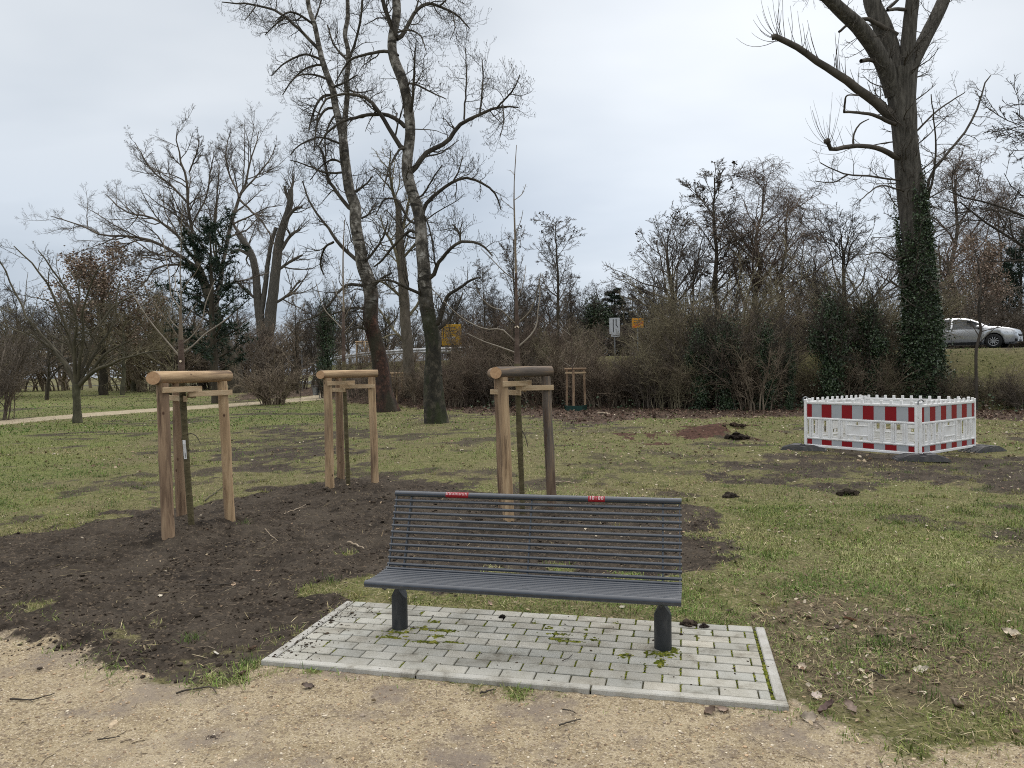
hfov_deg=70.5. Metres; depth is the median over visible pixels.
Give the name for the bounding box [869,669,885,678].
fallen twig
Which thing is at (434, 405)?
poplar tree
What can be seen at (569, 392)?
shrub
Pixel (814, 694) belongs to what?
fallen leaf
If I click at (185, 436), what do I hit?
young tree
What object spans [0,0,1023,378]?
sky
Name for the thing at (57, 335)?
bare tree
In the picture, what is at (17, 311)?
bare tree
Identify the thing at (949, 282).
bare tree
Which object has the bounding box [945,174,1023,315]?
birch tree
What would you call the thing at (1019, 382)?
shrub
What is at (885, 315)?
shrub
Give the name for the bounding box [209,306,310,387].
shrub
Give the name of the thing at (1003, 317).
shrub
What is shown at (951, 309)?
shrub
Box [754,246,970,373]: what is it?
shrub
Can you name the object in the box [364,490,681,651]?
park bench
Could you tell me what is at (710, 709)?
fallen leaf
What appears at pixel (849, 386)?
shrub
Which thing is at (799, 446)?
ballast block
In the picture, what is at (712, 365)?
shrub
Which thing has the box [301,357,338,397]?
shrub
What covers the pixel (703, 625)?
soil clod
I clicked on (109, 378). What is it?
distant wood
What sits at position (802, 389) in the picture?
shrub
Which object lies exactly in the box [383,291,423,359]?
bare tree
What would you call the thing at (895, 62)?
ivy clad tree
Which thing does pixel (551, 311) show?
bare tree
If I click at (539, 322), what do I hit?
shrub
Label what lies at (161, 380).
tree stakes
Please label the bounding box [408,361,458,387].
shrub
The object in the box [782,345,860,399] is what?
shrub
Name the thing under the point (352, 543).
fallen twig
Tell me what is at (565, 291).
bare tree
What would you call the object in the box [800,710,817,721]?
fallen leaf
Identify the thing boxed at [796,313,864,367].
shrub
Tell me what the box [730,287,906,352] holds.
shrub
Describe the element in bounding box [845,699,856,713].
fallen leaf
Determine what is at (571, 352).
young tree
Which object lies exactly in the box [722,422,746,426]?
soil clod
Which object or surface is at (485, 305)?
slender tree
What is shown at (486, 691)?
fallen twig
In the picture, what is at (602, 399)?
shrub
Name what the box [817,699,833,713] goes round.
fallen leaf
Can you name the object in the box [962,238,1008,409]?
bare sapling
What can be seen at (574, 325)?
shrub
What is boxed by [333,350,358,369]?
shrub
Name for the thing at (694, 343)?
ivy grown tree
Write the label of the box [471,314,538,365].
shrub
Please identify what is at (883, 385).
shrub
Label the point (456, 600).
twig debris
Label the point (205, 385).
shrub
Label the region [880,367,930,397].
shrub
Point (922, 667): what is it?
fallen leaf
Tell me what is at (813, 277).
bare tree
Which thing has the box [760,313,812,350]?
shrub
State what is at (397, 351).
guard rail
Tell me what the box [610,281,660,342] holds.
bare tree
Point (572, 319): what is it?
bare tree
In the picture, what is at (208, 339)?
shrub
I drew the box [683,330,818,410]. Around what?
shrub
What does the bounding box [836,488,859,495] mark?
soil clod
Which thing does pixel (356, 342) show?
tree stakes
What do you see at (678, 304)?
bare tree
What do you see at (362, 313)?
slender tree
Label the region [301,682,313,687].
fallen leaf
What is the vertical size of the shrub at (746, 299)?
7.821 m
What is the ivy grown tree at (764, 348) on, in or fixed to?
on the ground at (138, 557)
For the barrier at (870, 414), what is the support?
on the ballast block at (921, 457)
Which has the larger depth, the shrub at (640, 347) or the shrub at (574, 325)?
the shrub at (574, 325)
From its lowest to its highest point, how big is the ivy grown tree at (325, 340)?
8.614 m
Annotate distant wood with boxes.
[19,287,987,388]
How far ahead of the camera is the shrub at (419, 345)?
52.06 m
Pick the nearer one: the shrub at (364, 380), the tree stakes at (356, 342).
the shrub at (364, 380)
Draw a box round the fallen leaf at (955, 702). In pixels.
[950,697,963,706]
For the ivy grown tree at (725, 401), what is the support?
on the ground at (138, 557)
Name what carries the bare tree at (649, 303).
on the ground at (138, 557)
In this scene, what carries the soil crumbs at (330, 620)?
on the pavement
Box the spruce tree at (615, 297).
[600,287,640,355]
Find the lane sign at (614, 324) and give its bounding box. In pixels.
[609,318,619,352]
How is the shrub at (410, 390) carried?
on the ground at (138, 557)
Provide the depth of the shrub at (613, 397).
32.08 m
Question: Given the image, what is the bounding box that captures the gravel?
[0,630,1023,767]
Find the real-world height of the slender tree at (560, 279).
8.612 m
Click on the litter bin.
(316, 391)
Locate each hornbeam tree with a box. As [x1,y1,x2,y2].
[35,237,175,394]
[940,230,1015,324]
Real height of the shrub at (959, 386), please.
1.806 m
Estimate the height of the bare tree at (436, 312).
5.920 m
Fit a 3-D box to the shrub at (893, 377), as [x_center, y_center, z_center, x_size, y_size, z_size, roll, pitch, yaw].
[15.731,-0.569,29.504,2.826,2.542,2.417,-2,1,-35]
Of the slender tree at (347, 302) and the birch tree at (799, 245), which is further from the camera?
the slender tree at (347, 302)
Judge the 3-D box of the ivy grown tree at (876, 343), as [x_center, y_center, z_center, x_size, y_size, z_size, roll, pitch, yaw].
[14.452,-1.634,29.387,2.867,5.381,2.772,-1,1,-8]
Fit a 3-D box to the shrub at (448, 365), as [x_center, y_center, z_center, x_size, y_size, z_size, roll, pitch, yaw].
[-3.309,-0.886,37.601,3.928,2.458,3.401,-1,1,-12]
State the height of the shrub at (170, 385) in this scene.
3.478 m
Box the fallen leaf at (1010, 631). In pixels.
[1001,627,1020,635]
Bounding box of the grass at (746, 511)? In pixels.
[0,347,1023,767]
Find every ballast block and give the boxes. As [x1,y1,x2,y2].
[780,443,826,451]
[892,452,950,461]
[957,444,1006,452]
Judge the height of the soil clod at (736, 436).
0.243 m
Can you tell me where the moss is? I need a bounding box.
[283,605,775,699]
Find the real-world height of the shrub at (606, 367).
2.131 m
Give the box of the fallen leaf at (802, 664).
[798,662,806,670]
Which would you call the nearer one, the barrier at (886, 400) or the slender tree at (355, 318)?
the barrier at (886, 400)
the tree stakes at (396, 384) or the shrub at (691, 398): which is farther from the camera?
the tree stakes at (396, 384)
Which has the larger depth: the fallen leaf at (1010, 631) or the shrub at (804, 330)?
the shrub at (804, 330)
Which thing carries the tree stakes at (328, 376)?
on the ground at (138, 557)
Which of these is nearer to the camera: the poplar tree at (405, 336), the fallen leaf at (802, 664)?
the fallen leaf at (802, 664)
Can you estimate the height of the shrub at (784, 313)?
6.654 m
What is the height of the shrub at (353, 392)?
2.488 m
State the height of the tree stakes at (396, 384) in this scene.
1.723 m
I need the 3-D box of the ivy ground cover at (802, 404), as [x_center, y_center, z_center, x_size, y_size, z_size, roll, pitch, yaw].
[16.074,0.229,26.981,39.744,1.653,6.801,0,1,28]
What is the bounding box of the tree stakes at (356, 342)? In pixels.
[355,341,370,362]
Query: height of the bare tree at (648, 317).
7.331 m
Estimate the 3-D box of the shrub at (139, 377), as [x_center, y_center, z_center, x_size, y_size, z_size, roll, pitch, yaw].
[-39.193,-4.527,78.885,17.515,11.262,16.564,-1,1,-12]
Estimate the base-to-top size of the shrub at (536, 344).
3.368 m
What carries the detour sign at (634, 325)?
on the ground at (138, 557)
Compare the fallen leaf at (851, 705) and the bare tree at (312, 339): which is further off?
the bare tree at (312, 339)
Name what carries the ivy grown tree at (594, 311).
on the ground at (138, 557)
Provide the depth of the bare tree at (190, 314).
95.48 m
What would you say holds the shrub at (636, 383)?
on the ground at (138, 557)
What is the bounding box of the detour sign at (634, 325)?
[632,318,643,350]
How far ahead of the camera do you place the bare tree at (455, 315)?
59.78 m
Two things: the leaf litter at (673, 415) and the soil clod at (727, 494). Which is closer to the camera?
the soil clod at (727, 494)
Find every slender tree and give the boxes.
[275,288,313,393]
[290,298,320,390]
[334,279,364,362]
[345,293,362,360]
[353,286,383,362]
[464,259,503,374]
[498,225,549,387]
[522,211,585,355]
[677,159,802,308]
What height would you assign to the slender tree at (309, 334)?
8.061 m
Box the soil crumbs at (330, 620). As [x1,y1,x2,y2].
[263,601,772,689]
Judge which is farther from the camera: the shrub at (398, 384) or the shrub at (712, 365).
the shrub at (398, 384)
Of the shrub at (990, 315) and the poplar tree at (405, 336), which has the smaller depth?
the poplar tree at (405, 336)
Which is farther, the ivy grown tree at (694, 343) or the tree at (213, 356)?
the tree at (213, 356)
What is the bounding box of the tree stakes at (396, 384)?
[391,372,402,402]
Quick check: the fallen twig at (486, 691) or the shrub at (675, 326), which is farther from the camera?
the shrub at (675, 326)
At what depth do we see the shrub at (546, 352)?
35.55 m
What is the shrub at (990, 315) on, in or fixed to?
on the ground at (138, 557)
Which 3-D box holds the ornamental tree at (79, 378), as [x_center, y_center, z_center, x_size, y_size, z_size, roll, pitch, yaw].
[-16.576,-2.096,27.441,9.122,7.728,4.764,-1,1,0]
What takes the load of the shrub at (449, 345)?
on the ground at (138, 557)
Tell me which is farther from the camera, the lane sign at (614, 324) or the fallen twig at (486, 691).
the lane sign at (614, 324)
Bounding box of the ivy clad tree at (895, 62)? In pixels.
[740,0,1004,398]
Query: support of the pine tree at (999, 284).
on the ground at (138, 557)
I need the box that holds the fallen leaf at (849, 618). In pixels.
[844,616,856,620]
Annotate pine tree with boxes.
[985,259,1013,322]
[997,225,1023,329]
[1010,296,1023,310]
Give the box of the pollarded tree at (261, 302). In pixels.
[217,162,322,380]
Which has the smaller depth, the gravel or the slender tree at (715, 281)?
the gravel
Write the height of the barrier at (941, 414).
1.022 m
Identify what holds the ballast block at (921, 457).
on the ground at (138, 557)
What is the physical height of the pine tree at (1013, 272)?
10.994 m
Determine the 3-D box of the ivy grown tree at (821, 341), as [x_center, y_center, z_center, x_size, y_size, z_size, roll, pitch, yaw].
[12.936,-1.832,29.321,3.235,6.073,3.129,-2,1,-33]
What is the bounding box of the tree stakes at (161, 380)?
[146,371,234,539]
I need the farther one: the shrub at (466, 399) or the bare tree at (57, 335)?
the bare tree at (57, 335)
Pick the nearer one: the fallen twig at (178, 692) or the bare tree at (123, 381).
the fallen twig at (178, 692)
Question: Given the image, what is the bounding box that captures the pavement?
[261,601,788,710]
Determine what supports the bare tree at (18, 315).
on the ground at (138, 557)
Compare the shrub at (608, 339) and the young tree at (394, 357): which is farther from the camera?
the shrub at (608, 339)
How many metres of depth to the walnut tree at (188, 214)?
67.13 m
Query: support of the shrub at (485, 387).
on the ground at (138, 557)
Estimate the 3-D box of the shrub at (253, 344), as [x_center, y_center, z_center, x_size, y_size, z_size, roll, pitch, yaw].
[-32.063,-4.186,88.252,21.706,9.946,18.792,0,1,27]
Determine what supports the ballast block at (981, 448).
on the ground at (138, 557)
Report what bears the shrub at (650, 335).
on the ground at (138, 557)
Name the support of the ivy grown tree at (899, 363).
on the ground at (138, 557)
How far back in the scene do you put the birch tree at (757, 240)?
40.05 m
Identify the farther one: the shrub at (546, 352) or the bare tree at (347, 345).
the bare tree at (347, 345)
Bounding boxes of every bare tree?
[0,284,50,390]
[0,285,60,365]
[0,304,49,388]
[4,302,99,399]
[29,295,82,389]
[54,299,170,394]
[80,277,206,391]
[112,291,201,388]
[126,266,187,387]
[164,286,214,353]
[206,285,264,355]
[304,304,333,368]
[334,304,363,363]
[365,296,401,359]
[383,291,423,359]
[417,297,452,346]
[437,300,476,357]
[439,277,479,331]
[457,292,491,335]
[463,289,556,331]
[469,278,510,330]
[474,284,512,334]
[509,288,588,337]
[510,297,539,335]
[520,277,555,348]
[550,269,592,336]
[551,294,587,337]
[573,285,603,350]
[597,192,733,328]
[609,295,647,354]
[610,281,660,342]
[627,246,675,336]
[634,292,677,349]
[646,279,691,338]
[647,234,735,326]
[689,268,728,312]
[710,276,750,315]
[743,279,810,346]
[770,199,898,323]
[773,257,825,344]
[775,240,838,339]
[930,74,1023,278]
[936,256,967,318]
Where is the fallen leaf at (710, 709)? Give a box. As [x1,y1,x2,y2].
[704,705,715,713]
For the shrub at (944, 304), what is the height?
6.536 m
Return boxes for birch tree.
[687,154,851,325]
[718,183,834,345]
[863,137,1023,312]
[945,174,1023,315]
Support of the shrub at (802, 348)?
on the ground at (138, 557)
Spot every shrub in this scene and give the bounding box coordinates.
[0,283,50,419]
[0,302,58,364]
[0,306,78,397]
[0,331,67,391]
[2,332,112,390]
[43,311,175,390]
[86,288,235,391]
[133,314,284,385]
[136,360,195,399]
[140,310,289,389]
[172,310,308,383]
[204,304,365,388]
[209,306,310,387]
[226,343,321,404]
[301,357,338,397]
[324,360,369,397]
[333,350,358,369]
[345,346,371,369]
[351,365,400,400]
[361,346,400,369]
[387,351,402,371]
[388,356,417,398]
[392,364,445,403]
[397,346,423,365]
[403,340,497,406]
[404,342,513,406]
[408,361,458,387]
[412,326,450,359]
[414,349,478,388]
[414,355,424,368]
[421,330,479,357]
[440,315,492,356]
[441,352,459,373]
[442,352,535,406]
[443,334,512,404]
[444,305,526,353]
[444,312,564,379]
[462,319,534,345]
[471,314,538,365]
[473,327,524,362]
[478,296,576,361]
[480,317,554,350]
[480,317,557,380]
[484,352,529,402]
[498,318,612,406]
[502,317,582,352]
[508,324,570,381]
[522,344,582,402]
[526,349,574,379]
[531,315,611,375]
[539,315,611,356]
[547,341,611,406]
[550,327,613,364]
[551,362,593,404]
[555,329,644,407]
[565,317,644,355]
[575,341,665,403]
[584,312,710,403]
[589,320,649,355]
[597,350,632,385]
[598,336,685,408]
[600,348,656,406]
[604,263,731,375]
[606,351,685,405]
[611,210,819,390]
[618,318,688,354]
[619,268,790,365]
[620,330,708,408]
[636,328,709,395]
[642,354,719,409]
[649,253,821,403]
[652,295,785,409]
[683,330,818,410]
[702,315,787,408]
[714,293,830,398]
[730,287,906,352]
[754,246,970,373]
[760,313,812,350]
[771,271,974,351]
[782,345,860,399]
[789,271,995,349]
[793,286,983,348]
[794,371,842,398]
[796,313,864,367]
[799,353,887,397]
[805,235,988,367]
[805,341,905,397]
[839,348,921,397]
[861,360,919,397]
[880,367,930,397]
[893,287,1023,348]
[901,294,1021,348]
[922,364,986,398]
[929,360,994,405]
[930,361,973,397]
[945,282,1023,348]
[947,279,1023,348]
[952,283,1023,348]
[954,290,1023,346]
[956,365,1021,404]
[978,362,1023,408]
[984,359,1023,406]
[991,361,1023,409]
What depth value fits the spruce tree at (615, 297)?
59.41 m
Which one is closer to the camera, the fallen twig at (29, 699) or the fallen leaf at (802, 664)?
the fallen twig at (29, 699)
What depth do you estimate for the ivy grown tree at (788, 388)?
28.91 m
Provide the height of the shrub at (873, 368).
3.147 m
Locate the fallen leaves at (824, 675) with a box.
[0,351,1023,732]
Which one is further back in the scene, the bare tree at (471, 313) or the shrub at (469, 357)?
the bare tree at (471, 313)
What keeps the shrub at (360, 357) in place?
on the ground at (138, 557)
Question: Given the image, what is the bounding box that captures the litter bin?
[312,382,319,397]
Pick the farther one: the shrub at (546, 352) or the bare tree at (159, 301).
the bare tree at (159, 301)
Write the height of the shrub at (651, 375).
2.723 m
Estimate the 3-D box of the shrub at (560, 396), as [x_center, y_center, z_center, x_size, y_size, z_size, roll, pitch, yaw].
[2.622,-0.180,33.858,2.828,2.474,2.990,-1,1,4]
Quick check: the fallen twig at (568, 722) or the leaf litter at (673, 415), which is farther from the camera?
the leaf litter at (673, 415)
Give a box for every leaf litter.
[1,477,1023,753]
[348,365,1023,423]
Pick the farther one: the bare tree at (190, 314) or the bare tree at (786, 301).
the bare tree at (190, 314)
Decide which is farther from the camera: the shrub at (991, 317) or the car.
the shrub at (991, 317)
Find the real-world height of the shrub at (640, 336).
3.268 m
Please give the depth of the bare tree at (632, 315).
55.80 m
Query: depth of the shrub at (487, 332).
49.38 m
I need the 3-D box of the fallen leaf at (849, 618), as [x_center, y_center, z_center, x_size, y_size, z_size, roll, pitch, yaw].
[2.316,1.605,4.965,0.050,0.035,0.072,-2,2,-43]
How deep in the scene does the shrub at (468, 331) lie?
39.44 m
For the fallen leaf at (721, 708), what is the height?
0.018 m
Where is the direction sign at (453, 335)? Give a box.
[442,324,460,359]
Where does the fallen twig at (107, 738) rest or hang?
on the ground at (138, 557)
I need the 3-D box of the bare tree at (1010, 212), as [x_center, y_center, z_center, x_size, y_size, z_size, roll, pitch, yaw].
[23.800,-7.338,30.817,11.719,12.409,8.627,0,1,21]
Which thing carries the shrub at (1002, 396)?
on the ground at (138, 557)
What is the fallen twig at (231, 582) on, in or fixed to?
on the ground at (138, 557)
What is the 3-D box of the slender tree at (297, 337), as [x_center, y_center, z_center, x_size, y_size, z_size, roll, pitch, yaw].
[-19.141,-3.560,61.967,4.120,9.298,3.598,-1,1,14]
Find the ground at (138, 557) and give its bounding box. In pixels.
[0,347,1023,767]
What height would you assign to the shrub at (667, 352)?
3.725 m
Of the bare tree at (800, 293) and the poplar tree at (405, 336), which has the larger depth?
the bare tree at (800, 293)
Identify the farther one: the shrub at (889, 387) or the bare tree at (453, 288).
the bare tree at (453, 288)
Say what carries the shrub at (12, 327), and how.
on the ground at (138, 557)
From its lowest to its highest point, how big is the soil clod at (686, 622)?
0.055 m
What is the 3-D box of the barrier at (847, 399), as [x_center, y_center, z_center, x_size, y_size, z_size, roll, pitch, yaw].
[6.977,0.775,15.656,2.240,1.022,0.050,-2,1,-35]
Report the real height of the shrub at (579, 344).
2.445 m
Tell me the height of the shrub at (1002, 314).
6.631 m
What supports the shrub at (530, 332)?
on the ground at (138, 557)
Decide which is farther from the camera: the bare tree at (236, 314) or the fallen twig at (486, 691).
the bare tree at (236, 314)
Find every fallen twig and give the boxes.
[9,693,54,701]
[97,736,119,740]
[176,686,219,693]
[195,580,242,584]
[347,541,364,548]
[479,689,495,693]
[559,719,580,725]
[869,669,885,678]
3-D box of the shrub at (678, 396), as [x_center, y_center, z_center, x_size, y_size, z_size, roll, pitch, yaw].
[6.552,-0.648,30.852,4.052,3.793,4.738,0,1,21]
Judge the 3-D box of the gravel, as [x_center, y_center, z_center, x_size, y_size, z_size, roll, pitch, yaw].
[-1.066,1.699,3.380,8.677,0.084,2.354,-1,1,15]
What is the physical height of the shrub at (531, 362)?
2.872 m
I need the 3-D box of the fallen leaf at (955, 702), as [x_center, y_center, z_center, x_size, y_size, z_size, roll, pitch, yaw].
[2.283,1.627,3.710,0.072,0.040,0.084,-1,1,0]
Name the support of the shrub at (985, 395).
on the ground at (138, 557)
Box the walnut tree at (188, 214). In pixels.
[14,99,295,392]
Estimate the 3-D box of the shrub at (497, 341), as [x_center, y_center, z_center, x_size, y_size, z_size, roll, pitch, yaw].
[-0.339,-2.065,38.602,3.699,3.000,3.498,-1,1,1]
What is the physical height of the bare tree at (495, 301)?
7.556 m
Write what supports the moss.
on the pavement
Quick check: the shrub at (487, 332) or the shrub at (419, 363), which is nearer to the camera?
the shrub at (419, 363)
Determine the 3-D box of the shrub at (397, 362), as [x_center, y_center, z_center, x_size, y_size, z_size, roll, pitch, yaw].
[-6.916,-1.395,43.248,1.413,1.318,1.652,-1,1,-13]
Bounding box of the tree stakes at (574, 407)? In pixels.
[564,368,586,410]
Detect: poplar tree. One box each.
[215,0,403,411]
[298,0,535,423]
[362,139,441,397]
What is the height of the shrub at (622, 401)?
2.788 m
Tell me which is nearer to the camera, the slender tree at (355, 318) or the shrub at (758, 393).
the shrub at (758, 393)
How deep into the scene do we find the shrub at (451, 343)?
39.91 m
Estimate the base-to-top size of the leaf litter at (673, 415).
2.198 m
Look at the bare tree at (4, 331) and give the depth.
69.37 m
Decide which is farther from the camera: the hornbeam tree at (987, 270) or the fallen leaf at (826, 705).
the hornbeam tree at (987, 270)
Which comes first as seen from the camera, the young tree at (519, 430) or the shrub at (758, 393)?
the young tree at (519, 430)
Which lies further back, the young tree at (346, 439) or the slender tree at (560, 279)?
the slender tree at (560, 279)
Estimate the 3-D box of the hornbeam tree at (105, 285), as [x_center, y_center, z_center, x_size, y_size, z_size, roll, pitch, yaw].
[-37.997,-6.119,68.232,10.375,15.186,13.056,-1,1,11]
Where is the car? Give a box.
[942,318,1022,347]
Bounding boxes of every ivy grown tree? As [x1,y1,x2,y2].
[302,278,349,394]
[565,279,629,356]
[667,303,719,409]
[696,296,754,409]
[744,306,795,409]
[776,323,805,409]
[779,266,876,399]
[841,275,916,397]
[880,350,911,397]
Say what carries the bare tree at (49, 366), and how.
on the ground at (138, 557)
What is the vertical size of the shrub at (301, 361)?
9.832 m
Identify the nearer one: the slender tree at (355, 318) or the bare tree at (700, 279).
the bare tree at (700, 279)
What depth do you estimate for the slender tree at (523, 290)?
36.22 m
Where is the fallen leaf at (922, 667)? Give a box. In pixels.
[913,665,928,672]
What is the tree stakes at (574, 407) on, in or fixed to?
on the ground at (138, 557)
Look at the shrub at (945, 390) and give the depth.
27.91 m
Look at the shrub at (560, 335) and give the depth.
48.21 m
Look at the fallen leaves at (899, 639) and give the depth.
5.04 m
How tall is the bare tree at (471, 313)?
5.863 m
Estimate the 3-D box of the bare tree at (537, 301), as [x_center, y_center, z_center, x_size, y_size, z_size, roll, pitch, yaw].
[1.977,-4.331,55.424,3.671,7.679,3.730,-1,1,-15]
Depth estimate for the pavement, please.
4.40 m
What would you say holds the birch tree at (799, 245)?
on the ground at (138, 557)
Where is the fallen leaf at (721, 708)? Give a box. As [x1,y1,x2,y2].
[717,706,728,710]
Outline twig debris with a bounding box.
[0,496,1022,767]
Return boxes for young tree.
[127,202,230,524]
[316,220,361,485]
[386,330,400,395]
[432,145,540,513]
[557,322,577,405]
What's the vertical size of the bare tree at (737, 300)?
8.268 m
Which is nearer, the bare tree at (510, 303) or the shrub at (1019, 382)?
the shrub at (1019, 382)
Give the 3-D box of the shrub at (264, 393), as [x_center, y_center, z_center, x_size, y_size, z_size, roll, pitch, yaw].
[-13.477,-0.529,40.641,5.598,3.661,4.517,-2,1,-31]
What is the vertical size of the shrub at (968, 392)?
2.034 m
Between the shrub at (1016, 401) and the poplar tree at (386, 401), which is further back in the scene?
the poplar tree at (386, 401)
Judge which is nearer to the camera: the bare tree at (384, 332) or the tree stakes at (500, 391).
the tree stakes at (500, 391)
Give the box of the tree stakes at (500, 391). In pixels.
[487,366,556,521]
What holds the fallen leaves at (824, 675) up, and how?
on the ground at (138, 557)
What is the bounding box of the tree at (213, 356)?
[153,205,257,403]
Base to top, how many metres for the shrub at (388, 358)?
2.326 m
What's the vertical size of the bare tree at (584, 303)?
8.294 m
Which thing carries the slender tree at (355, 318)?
on the ground at (138, 557)
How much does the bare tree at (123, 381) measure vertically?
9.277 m
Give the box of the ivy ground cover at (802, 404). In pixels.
[470,373,1023,411]
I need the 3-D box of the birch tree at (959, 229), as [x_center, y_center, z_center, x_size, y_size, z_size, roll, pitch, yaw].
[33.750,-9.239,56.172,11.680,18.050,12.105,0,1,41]
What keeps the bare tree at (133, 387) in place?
on the ground at (138, 557)
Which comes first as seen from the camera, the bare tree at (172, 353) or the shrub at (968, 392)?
the shrub at (968, 392)
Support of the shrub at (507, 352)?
on the ground at (138, 557)
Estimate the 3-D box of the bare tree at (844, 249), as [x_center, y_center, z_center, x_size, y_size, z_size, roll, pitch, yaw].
[18.507,-5.811,40.752,9.169,8.826,6.750,-1,1,3]
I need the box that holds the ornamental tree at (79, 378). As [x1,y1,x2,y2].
[0,239,172,422]
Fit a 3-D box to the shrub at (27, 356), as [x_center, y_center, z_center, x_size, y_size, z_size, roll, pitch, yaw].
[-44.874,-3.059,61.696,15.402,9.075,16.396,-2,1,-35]
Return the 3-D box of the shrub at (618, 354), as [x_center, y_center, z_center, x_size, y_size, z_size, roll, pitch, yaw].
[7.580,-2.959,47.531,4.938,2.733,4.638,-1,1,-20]
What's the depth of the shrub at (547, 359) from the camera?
35.74 m
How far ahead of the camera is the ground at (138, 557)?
6.00 m
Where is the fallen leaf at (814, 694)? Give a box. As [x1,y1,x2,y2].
[811,691,821,698]
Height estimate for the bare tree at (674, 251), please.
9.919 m
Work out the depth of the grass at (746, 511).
6.99 m
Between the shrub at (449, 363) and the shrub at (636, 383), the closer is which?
the shrub at (636, 383)
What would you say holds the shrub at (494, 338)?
on the ground at (138, 557)
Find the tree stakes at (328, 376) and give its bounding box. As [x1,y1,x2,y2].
[316,370,378,488]
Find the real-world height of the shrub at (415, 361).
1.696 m
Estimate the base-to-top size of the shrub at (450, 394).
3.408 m
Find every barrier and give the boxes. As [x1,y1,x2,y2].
[804,395,863,443]
[805,398,917,453]
[864,395,972,441]
[918,397,975,453]
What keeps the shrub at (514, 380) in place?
on the ground at (138, 557)
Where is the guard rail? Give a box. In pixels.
[299,346,489,383]
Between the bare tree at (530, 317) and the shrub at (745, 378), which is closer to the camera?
the shrub at (745, 378)
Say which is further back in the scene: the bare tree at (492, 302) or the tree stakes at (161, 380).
the bare tree at (492, 302)
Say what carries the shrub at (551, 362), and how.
on the ground at (138, 557)
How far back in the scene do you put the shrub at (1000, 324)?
42.05 m
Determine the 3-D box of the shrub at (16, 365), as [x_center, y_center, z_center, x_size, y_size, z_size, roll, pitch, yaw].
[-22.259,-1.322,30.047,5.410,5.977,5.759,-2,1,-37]
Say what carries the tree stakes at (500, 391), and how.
on the ground at (138, 557)
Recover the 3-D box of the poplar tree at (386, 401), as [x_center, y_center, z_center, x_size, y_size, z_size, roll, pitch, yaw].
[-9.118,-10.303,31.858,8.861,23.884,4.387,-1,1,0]
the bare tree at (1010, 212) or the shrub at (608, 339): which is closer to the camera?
the bare tree at (1010, 212)
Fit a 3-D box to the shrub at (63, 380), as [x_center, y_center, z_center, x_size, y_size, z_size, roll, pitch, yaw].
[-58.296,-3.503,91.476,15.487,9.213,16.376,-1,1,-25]
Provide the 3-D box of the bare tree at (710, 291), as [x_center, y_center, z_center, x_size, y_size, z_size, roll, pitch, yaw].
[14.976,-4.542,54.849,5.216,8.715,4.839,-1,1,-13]
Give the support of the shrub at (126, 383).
on the ground at (138, 557)
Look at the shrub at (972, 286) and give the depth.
44.13 m
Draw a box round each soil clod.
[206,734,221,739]
[679,618,697,626]
[699,623,709,627]
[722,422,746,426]
[722,491,739,497]
[724,432,749,439]
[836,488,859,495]
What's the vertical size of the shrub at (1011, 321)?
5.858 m

